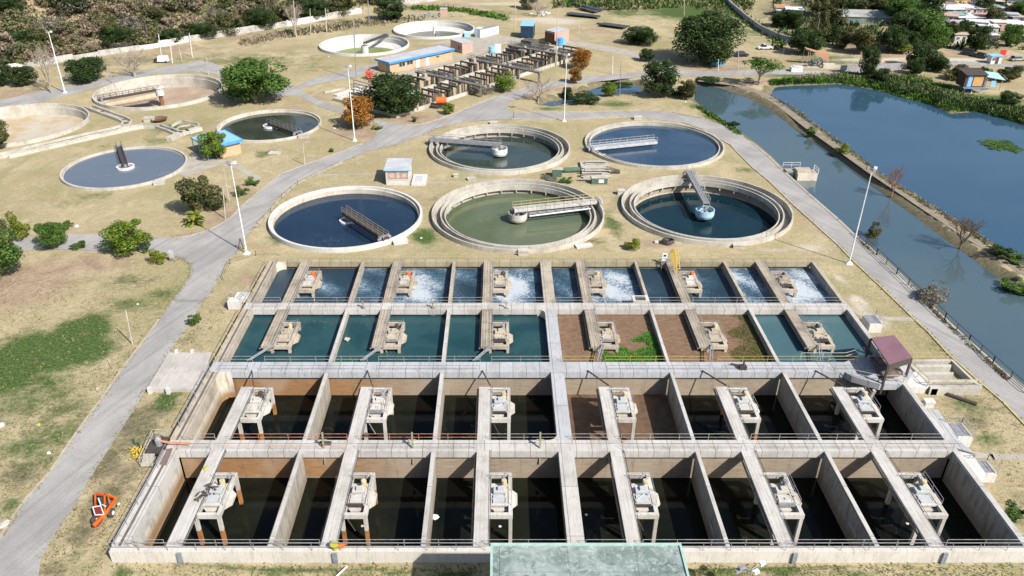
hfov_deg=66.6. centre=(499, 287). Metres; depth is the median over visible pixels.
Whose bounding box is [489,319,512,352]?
mixer platform
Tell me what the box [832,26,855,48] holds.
tree
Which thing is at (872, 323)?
kiosk
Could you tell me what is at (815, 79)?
bank reeds
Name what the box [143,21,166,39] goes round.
bush
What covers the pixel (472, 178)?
valve box
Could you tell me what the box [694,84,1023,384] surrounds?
canal water
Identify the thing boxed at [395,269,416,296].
mixer platform
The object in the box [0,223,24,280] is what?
tree
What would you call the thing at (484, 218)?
tank water
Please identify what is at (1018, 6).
tree
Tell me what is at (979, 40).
tree
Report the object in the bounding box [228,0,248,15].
bush
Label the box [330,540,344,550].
valve stand
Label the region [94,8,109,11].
bush
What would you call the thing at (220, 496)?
mixer platform
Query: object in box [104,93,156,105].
scraper tube
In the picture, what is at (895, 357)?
screen house
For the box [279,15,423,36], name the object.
embankment weeds
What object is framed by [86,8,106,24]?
bush
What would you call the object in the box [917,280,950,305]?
bush
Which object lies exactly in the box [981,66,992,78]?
tree
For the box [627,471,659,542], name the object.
mixer platform
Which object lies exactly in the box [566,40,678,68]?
sludge track
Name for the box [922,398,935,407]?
stone block
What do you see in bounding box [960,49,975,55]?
parked car
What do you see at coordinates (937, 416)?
side platform
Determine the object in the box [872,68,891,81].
tree
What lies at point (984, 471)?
stairs
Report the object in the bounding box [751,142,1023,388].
kerb
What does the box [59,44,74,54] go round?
bush
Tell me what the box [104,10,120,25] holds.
bush
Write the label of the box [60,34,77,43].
bush
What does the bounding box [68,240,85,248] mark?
bush
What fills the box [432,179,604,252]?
settling tank
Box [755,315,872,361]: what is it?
basin water
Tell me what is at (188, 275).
verge grass
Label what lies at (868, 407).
mixer platform
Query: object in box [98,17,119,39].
bush
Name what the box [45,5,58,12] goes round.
bush
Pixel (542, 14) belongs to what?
rubble pile
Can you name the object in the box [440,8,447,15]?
hut
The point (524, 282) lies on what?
basin water
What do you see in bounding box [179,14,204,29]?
bush
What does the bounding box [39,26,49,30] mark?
bush
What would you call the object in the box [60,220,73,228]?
bush
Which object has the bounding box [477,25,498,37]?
storage tank
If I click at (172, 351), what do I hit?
verge grass
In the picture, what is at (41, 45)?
bush
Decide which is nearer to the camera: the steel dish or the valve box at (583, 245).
the valve box at (583, 245)
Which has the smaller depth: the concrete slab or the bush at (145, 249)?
the concrete slab
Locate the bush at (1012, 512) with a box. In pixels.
[1004,499,1023,520]
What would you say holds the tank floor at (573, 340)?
in the aeration basin at (547, 312)
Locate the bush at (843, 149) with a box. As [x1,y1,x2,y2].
[834,142,849,154]
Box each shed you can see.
[520,21,534,38]
[545,27,569,43]
[840,9,892,23]
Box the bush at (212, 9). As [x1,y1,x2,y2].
[205,3,226,16]
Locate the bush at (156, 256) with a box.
[148,249,165,263]
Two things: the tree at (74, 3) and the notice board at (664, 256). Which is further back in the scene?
the tree at (74, 3)
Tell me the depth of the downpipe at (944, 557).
69.42 m
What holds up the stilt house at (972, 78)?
on the ground at (34, 190)
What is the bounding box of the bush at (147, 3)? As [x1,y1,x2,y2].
[142,0,164,9]
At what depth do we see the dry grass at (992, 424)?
86.64 m
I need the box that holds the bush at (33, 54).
[24,47,50,62]
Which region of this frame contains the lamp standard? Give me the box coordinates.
[734,560,765,575]
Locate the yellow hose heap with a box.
[128,445,144,459]
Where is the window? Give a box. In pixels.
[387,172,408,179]
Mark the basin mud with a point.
(655, 418)
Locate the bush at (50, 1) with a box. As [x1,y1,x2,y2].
[45,0,60,4]
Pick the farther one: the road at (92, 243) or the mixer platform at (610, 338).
the road at (92, 243)
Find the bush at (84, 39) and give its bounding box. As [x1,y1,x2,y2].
[67,33,87,44]
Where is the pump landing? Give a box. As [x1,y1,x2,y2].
[138,429,189,466]
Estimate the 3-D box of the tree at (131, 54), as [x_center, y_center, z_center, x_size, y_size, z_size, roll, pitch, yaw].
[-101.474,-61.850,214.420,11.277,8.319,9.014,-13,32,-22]
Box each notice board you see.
[168,249,174,261]
[661,253,667,269]
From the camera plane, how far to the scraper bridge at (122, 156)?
155.95 m
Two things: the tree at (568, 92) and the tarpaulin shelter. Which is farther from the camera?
the tarpaulin shelter
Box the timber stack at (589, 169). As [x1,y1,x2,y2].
[580,161,611,178]
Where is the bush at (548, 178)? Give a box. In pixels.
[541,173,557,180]
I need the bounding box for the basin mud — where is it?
[567,394,679,439]
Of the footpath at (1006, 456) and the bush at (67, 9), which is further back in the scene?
the bush at (67, 9)
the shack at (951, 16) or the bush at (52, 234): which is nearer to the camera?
the bush at (52, 234)
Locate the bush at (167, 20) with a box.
[150,17,177,27]
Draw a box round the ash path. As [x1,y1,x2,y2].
[177,154,260,179]
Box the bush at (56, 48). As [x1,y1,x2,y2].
[34,40,62,56]
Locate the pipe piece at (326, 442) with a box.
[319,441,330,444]
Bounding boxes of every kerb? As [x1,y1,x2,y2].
[0,319,159,537]
[67,143,362,238]
[255,162,341,226]
[406,96,495,124]
[512,116,838,244]
[514,110,701,118]
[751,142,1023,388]
[838,245,1023,424]
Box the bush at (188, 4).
[174,0,203,9]
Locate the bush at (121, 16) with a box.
[117,11,132,18]
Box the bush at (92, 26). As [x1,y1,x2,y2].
[84,15,107,34]
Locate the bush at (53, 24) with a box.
[45,21,61,28]
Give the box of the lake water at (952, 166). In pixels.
[770,84,1023,262]
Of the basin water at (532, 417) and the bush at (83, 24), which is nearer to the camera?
the basin water at (532, 417)
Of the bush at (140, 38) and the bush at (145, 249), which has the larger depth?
the bush at (140, 38)
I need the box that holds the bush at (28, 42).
[13,36,43,46]
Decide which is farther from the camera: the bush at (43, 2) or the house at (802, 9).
the house at (802, 9)
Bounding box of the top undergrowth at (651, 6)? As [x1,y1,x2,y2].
[552,0,755,10]
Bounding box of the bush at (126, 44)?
[118,39,131,46]
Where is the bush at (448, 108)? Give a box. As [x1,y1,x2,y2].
[443,102,454,113]
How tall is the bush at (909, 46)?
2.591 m
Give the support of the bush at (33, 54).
on the ground at (34, 190)
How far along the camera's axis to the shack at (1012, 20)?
267.10 m
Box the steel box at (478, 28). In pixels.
[475,27,482,36]
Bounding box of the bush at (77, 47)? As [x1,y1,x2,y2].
[62,41,83,52]
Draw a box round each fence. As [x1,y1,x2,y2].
[223,250,279,278]
[258,179,308,221]
[857,230,1023,386]
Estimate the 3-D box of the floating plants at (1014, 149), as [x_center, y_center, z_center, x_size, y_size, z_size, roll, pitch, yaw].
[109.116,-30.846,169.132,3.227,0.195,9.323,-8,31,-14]
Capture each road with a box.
[0,61,275,106]
[0,86,531,575]
[5,235,139,251]
[297,64,376,88]
[512,111,1023,421]
[532,61,1022,92]
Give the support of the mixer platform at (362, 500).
on the aeration basin at (829, 465)
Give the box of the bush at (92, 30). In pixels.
[82,21,102,35]
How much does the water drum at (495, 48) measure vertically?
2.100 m
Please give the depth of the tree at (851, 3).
284.17 m
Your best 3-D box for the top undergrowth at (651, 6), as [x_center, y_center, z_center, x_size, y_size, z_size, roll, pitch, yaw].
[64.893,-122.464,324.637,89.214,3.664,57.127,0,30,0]
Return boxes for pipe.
[564,167,579,172]
[606,166,619,173]
[947,393,976,405]
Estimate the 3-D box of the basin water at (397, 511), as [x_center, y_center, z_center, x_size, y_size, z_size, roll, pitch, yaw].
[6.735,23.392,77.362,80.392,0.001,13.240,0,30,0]
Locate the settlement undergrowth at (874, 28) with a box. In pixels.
[770,0,1023,50]
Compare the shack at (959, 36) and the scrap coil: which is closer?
the scrap coil
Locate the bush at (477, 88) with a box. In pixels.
[465,84,494,93]
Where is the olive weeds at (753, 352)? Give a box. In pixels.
[728,315,770,361]
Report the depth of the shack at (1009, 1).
288.03 m
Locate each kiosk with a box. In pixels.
[861,309,884,332]
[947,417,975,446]
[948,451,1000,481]
[986,54,1003,63]
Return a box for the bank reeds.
[768,71,1023,123]
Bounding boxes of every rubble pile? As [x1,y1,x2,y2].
[0,518,9,528]
[408,12,462,17]
[530,11,549,15]
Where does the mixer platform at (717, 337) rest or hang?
on the aeration basin at (547, 312)
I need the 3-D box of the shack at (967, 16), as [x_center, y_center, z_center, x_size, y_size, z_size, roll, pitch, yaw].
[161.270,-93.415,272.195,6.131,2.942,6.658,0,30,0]
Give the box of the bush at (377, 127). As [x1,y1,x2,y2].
[371,125,383,129]
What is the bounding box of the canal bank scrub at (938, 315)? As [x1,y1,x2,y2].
[862,239,1009,380]
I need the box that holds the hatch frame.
[631,295,648,302]
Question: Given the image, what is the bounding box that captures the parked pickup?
[757,43,773,49]
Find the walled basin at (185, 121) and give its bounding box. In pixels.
[171,119,198,129]
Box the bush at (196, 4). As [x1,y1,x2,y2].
[182,0,202,10]
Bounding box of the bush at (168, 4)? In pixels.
[161,0,183,10]
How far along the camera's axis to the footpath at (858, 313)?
105.83 m
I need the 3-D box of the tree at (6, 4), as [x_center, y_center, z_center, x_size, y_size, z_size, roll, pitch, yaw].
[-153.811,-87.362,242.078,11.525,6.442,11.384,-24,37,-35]
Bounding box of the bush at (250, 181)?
[244,176,259,184]
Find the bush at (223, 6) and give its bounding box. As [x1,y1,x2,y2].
[211,3,228,12]
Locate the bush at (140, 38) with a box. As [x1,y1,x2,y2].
[125,27,152,44]
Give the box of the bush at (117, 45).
[108,41,127,48]
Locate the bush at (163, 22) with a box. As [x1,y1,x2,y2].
[156,15,173,27]
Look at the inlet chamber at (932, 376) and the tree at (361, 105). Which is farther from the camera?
the tree at (361, 105)
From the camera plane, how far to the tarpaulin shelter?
225.55 m
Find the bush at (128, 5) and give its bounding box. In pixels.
[104,0,141,16]
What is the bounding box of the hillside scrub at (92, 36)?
[0,0,372,63]
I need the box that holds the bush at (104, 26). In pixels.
[100,23,115,37]
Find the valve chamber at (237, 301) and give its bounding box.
[227,288,250,309]
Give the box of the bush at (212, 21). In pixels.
[206,12,227,29]
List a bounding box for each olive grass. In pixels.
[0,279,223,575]
[110,562,1023,575]
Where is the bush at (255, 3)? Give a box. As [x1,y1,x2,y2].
[248,0,269,8]
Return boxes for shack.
[936,5,954,13]
[942,0,954,3]
[943,12,958,20]
[946,4,969,12]
[947,11,966,15]
[950,31,968,42]
[955,0,966,3]
[957,14,975,19]
[958,4,973,8]
[964,7,978,12]
[965,18,989,26]
[967,13,985,18]
[971,4,989,12]
[972,13,997,18]
[974,32,998,41]
[977,23,1000,33]
[986,19,1007,30]
[994,0,1004,5]
[1001,11,1020,18]
[1001,19,1023,29]
[1006,0,1023,2]
[1006,3,1012,11]
[1006,21,1023,24]
[1009,15,1023,20]
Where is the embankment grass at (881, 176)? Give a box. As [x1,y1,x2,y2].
[771,96,1023,270]
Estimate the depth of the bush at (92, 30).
244.18 m
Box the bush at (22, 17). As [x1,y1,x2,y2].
[1,8,32,30]
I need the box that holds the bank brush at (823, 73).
[796,69,1023,121]
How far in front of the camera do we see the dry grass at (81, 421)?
87.88 m
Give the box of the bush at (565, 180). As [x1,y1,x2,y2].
[559,177,573,182]
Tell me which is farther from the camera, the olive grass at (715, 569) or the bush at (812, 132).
the bush at (812, 132)
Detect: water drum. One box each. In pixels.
[489,44,500,52]
[556,37,565,45]
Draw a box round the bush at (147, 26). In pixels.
[140,18,157,33]
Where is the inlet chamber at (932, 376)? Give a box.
[898,353,984,394]
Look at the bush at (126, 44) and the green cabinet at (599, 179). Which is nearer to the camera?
the green cabinet at (599, 179)
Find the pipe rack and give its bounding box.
[353,79,370,99]
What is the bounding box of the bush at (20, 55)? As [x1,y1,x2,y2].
[5,41,34,64]
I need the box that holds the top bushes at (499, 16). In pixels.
[410,4,509,20]
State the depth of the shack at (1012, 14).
271.55 m
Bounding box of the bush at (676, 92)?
[671,88,682,95]
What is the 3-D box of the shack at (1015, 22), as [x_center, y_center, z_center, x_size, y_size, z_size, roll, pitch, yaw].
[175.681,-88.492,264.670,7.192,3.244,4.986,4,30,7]
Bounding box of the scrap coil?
[662,237,674,245]
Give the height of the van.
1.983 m
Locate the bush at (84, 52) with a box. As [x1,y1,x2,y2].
[71,46,92,53]
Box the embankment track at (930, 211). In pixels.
[698,79,1023,274]
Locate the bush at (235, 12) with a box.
[228,10,246,17]
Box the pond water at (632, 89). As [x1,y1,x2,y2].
[543,83,641,106]
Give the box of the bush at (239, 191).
[234,186,249,196]
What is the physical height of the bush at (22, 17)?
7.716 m
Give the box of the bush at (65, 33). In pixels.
[55,30,68,36]
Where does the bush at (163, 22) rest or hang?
on the ground at (34, 190)
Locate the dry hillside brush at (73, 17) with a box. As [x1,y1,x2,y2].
[0,0,373,59]
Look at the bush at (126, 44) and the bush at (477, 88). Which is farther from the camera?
the bush at (126, 44)
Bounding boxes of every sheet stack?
[566,12,600,17]
[573,2,602,9]
[577,6,603,11]
[596,22,629,27]
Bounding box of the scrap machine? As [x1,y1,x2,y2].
[731,360,746,369]
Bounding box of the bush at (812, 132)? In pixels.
[806,126,817,135]
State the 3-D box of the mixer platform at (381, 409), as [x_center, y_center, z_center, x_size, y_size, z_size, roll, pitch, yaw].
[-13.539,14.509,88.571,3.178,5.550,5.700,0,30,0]
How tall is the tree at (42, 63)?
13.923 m
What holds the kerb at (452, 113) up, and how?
on the ground at (34, 190)
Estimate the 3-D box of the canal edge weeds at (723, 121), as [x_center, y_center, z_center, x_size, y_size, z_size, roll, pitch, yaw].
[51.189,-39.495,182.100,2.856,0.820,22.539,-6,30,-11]
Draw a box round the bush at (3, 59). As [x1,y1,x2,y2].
[0,55,7,63]
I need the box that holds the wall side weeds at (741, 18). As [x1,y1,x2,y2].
[720,0,788,47]
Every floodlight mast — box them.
[46,31,66,92]
[226,161,250,254]
[344,65,356,141]
[562,53,569,121]
[845,166,877,264]
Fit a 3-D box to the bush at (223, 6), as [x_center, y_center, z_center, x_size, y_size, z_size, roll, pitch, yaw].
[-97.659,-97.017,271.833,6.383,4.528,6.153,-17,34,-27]
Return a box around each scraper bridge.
[96,85,158,101]
[113,141,134,170]
[263,118,302,135]
[339,205,390,241]
[361,31,388,53]
[428,133,506,156]
[508,193,603,222]
[586,135,657,151]
[682,166,714,219]
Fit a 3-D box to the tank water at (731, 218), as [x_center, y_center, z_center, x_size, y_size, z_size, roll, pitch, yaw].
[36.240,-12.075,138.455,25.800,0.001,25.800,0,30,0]
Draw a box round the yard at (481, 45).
[395,35,521,75]
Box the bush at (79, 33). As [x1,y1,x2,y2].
[73,28,92,36]
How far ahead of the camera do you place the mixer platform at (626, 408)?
86.93 m
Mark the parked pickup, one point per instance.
(762, 46)
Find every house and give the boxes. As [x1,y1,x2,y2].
[190,129,243,159]
[383,158,411,184]
[450,37,472,53]
[773,4,789,13]
[784,6,804,13]
[800,335,913,399]
[956,68,988,92]
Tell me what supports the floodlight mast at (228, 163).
on the ground at (34, 190)
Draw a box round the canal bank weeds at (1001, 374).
[859,239,1007,378]
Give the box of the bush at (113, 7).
[88,4,123,16]
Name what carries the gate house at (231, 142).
on the ground at (34, 190)
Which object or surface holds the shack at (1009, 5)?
on the ground at (34, 190)
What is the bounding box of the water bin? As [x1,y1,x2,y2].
[464,31,470,36]
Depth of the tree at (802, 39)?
235.77 m
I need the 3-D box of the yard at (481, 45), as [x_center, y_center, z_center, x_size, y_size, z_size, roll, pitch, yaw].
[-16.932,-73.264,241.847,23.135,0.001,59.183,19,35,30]
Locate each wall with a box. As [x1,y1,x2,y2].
[0,0,433,71]
[723,0,793,42]
[840,62,925,70]
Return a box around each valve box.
[143,116,154,122]
[153,179,164,184]
[267,151,280,155]
[298,133,309,137]
[392,236,407,244]
[466,176,475,180]
[518,248,528,255]
[575,242,592,248]
[617,189,624,194]
[633,116,641,119]
[732,241,745,248]
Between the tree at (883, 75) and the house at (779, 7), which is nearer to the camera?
the tree at (883, 75)
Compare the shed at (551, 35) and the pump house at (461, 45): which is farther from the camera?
the shed at (551, 35)
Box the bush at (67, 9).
[57,0,89,14]
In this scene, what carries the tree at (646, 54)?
on the ground at (34, 190)
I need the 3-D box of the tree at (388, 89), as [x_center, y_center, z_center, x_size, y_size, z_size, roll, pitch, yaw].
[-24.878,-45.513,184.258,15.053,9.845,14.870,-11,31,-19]
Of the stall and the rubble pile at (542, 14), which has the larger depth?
the rubble pile at (542, 14)
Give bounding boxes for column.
[154,86,164,105]
[424,26,439,36]
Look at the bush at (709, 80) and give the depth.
212.03 m
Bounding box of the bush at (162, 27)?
[142,25,171,34]
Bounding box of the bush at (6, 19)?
[0,8,36,30]
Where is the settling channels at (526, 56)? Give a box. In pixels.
[332,38,578,117]
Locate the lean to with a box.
[984,71,1004,89]
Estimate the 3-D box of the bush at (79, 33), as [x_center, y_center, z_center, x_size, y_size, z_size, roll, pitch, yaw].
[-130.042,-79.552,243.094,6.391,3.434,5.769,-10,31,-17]
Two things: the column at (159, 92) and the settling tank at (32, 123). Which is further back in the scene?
the column at (159, 92)
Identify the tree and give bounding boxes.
[0,0,25,14]
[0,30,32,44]
[0,64,14,85]
[0,119,9,148]
[0,218,15,244]
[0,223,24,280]
[4,210,30,239]
[5,65,38,85]
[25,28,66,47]
[29,44,54,92]
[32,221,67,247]
[49,0,94,12]
[62,55,106,81]
[98,218,153,255]
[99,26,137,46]
[108,46,149,76]
[133,6,166,23]
[159,27,183,41]
[174,175,228,211]
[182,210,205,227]
[183,22,217,37]
[187,313,201,325]
[196,131,226,158]
[214,12,243,34]
[215,57,291,103]
[240,8,278,27]
[270,0,295,23]
[283,2,303,34]
[296,0,330,16]
[329,0,356,15]
[340,95,374,127]
[360,70,425,114]
[373,0,407,19]
[493,71,515,90]
[519,0,537,9]
[523,78,551,102]
[527,0,549,15]
[561,87,572,99]
[568,47,591,68]
[568,66,581,82]
[600,81,617,95]
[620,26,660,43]
[624,238,640,249]
[639,48,654,60]
[639,59,680,96]
[670,7,746,64]
[677,80,697,98]
[741,57,784,84]
[768,10,789,26]
[782,9,805,26]
[788,26,826,53]
[807,0,832,37]
[807,0,838,13]
[818,20,843,41]
[829,0,848,34]
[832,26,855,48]
[838,0,865,8]
[848,27,881,52]
[854,0,890,10]
[858,45,880,74]
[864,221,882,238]
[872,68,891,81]
[880,24,909,51]
[883,0,922,20]
[884,164,905,196]
[888,11,927,43]
[903,6,947,42]
[905,41,943,67]
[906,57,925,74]
[913,0,946,13]
[923,26,952,45]
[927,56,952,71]
[940,20,961,38]
[943,63,968,80]
[945,215,987,249]
[959,19,974,31]
[966,24,993,50]
[975,0,995,7]
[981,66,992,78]
[986,5,1007,19]
[992,65,1023,81]
[999,90,1023,104]
[1000,23,1023,46]
[1010,1,1023,14]
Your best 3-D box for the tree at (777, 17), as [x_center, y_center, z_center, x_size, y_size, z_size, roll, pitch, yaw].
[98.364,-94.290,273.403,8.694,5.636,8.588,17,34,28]
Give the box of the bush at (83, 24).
[76,16,102,28]
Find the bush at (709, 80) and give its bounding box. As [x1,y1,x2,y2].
[697,76,720,84]
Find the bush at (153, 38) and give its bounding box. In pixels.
[143,36,157,44]
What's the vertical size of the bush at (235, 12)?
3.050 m
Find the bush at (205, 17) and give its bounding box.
[202,14,211,20]
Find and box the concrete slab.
[147,349,212,393]
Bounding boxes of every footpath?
[318,173,383,175]
[850,307,914,320]
[973,451,1023,459]
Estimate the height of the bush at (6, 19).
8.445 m
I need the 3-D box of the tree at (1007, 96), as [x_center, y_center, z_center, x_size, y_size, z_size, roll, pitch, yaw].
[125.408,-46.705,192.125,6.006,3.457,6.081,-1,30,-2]
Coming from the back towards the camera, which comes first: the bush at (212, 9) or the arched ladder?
the bush at (212, 9)
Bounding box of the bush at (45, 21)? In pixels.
[32,13,69,32]
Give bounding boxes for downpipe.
[176,553,183,563]
[332,553,337,563]
[791,553,797,563]
[939,553,948,563]
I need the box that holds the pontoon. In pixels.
[783,162,818,180]
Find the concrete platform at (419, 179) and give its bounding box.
[411,174,427,185]
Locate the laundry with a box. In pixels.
[1000,50,1010,54]
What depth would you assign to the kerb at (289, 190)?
144.30 m
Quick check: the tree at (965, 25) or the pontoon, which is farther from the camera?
the tree at (965, 25)
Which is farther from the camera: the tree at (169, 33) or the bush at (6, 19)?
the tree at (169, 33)
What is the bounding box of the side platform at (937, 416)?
[927,409,974,456]
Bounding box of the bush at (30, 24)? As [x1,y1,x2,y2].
[20,20,39,29]
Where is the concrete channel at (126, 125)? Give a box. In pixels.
[0,105,202,158]
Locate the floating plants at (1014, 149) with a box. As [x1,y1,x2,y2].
[986,139,1020,152]
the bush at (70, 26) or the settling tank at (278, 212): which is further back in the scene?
the bush at (70, 26)
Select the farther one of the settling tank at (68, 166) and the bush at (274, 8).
the bush at (274, 8)
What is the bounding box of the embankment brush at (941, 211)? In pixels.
[769,94,1023,266]
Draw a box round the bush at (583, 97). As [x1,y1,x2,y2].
[569,90,600,104]
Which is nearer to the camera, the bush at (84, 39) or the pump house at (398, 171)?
the pump house at (398, 171)
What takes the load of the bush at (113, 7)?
on the ground at (34, 190)
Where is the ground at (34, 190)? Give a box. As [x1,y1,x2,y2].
[0,0,1023,575]
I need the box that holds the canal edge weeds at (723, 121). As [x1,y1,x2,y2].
[698,105,741,134]
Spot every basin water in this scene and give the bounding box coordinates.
[152,477,986,545]
[203,395,915,439]
[230,315,548,361]
[262,269,833,302]
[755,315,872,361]
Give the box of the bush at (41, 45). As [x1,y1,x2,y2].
[23,39,47,54]
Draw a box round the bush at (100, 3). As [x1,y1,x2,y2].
[89,0,107,7]
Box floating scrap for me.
[433,514,438,519]
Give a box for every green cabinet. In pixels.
[552,167,561,176]
[591,175,607,183]
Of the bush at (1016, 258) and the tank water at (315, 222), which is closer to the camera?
the bush at (1016, 258)
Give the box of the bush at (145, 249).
[139,245,148,252]
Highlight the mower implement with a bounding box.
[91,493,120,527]
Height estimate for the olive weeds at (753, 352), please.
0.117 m
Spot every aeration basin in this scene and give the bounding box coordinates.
[107,440,1023,562]
[170,362,949,440]
[213,303,880,361]
[246,253,845,302]
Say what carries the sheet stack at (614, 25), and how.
on the ground at (34, 190)
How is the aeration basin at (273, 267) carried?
on the ground at (34, 190)
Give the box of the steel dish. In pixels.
[150,116,167,121]
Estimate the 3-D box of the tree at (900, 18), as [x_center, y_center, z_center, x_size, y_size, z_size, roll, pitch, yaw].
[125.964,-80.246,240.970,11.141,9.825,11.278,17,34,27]
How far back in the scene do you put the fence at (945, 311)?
105.00 m
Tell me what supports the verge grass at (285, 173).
on the ground at (34, 190)
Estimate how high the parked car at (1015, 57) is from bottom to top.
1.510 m
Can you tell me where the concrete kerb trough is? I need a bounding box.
[323,86,361,96]
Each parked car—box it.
[734,51,749,56]
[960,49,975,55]
[971,52,987,58]
[1009,55,1023,61]
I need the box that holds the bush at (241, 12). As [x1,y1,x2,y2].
[239,2,253,14]
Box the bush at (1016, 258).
[999,250,1023,263]
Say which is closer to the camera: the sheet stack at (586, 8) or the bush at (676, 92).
the bush at (676, 92)
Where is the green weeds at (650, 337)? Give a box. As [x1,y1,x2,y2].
[601,330,663,361]
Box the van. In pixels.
[154,55,169,62]
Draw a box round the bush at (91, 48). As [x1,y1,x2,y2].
[80,42,101,52]
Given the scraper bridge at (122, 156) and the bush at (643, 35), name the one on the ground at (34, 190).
the bush at (643, 35)
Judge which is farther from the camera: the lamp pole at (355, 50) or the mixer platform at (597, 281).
the lamp pole at (355, 50)
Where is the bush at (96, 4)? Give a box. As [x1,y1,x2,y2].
[85,0,111,9]
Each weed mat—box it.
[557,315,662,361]
[654,315,771,361]
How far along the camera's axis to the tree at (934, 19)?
240.46 m
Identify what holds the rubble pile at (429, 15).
on the ground at (34, 190)
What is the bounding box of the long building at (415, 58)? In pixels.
[374,45,454,73]
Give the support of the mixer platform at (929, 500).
on the aeration basin at (829, 465)
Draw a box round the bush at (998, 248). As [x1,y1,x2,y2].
[986,244,1014,256]
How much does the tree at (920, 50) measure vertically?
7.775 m
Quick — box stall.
[789,65,802,71]
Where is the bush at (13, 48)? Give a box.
[0,40,29,57]
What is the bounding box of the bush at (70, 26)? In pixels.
[53,17,78,32]
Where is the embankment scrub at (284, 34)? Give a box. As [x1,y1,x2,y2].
[238,17,402,45]
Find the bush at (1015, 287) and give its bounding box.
[997,276,1023,294]
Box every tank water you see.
[64,149,184,187]
[221,113,317,139]
[274,193,417,247]
[337,47,392,53]
[408,31,459,36]
[441,137,557,168]
[446,193,589,244]
[590,126,717,165]
[635,192,776,237]
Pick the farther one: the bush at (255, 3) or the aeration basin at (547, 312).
the bush at (255, 3)
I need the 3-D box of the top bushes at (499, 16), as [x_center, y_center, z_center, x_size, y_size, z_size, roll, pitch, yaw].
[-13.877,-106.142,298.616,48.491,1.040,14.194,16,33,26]
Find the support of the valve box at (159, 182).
on the ground at (34, 190)
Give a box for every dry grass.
[0,263,223,575]
[921,330,1021,486]
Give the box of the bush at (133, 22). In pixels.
[115,14,149,34]
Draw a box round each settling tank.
[0,103,90,147]
[60,146,187,190]
[92,74,223,110]
[216,109,321,142]
[268,186,422,252]
[319,34,408,56]
[393,20,474,38]
[429,124,569,174]
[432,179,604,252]
[585,121,724,169]
[621,175,793,246]
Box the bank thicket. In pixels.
[863,72,1023,117]
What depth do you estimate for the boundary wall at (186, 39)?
254.23 m
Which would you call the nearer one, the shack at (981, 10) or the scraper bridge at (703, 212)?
the scraper bridge at (703, 212)
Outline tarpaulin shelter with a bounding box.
[802,47,834,67]
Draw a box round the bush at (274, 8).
[268,0,288,21]
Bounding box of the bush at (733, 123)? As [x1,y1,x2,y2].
[725,121,740,126]
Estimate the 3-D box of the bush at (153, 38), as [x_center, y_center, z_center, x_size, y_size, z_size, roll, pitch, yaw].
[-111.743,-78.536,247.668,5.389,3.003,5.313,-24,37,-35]
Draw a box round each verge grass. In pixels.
[0,249,193,536]
[36,118,509,559]
[156,93,377,238]
[766,181,1023,424]
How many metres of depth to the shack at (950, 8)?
279.00 m
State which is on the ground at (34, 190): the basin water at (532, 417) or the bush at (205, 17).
the bush at (205, 17)
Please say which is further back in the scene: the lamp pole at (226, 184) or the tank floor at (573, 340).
the lamp pole at (226, 184)
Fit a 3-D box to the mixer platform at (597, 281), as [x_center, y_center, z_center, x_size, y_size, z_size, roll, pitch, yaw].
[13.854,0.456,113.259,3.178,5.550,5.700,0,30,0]
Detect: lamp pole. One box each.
[125,310,132,344]
[222,186,230,218]
[223,167,229,200]
[293,0,296,36]
[353,18,356,79]
[556,10,562,65]
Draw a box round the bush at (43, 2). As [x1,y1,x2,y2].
[35,0,51,6]
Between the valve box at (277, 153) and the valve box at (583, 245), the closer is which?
the valve box at (583, 245)
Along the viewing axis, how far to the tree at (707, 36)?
222.63 m
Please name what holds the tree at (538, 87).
on the ground at (34, 190)
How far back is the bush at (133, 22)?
246.83 m
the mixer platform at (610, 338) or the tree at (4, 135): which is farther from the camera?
the tree at (4, 135)
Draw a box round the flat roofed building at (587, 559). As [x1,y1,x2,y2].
[490,543,689,575]
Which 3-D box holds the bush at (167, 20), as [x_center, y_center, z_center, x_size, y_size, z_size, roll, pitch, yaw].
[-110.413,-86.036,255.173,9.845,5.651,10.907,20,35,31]
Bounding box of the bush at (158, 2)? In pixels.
[153,0,170,8]
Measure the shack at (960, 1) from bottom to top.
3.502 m
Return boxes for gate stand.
[319,432,326,463]
[408,432,415,463]
[536,432,543,463]
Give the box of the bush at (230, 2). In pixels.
[219,0,235,5]
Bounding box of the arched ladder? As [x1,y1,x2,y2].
[670,249,679,271]
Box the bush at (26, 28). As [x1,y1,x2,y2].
[6,17,38,37]
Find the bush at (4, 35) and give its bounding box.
[0,31,18,53]
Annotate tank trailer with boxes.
[430,97,446,108]
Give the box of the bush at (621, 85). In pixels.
[603,81,632,87]
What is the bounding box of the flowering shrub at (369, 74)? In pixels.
[365,69,373,79]
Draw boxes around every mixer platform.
[194,471,243,544]
[238,385,276,439]
[271,319,300,352]
[296,268,321,296]
[341,471,377,544]
[364,387,393,439]
[380,319,406,352]
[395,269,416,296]
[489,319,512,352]
[489,473,516,542]
[490,385,514,439]
[493,268,511,296]
[586,268,606,296]
[597,321,620,352]
[610,385,637,439]
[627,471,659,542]
[679,269,701,296]
[701,319,727,351]
[720,386,760,439]
[754,471,804,544]
[771,268,797,296]
[803,319,834,352]
[834,385,883,439]
[885,471,947,544]
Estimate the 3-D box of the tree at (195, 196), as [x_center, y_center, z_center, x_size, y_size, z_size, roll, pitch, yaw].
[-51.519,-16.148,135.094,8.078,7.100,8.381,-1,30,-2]
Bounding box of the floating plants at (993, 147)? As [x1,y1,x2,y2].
[977,139,1023,150]
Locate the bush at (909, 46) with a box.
[896,44,912,51]

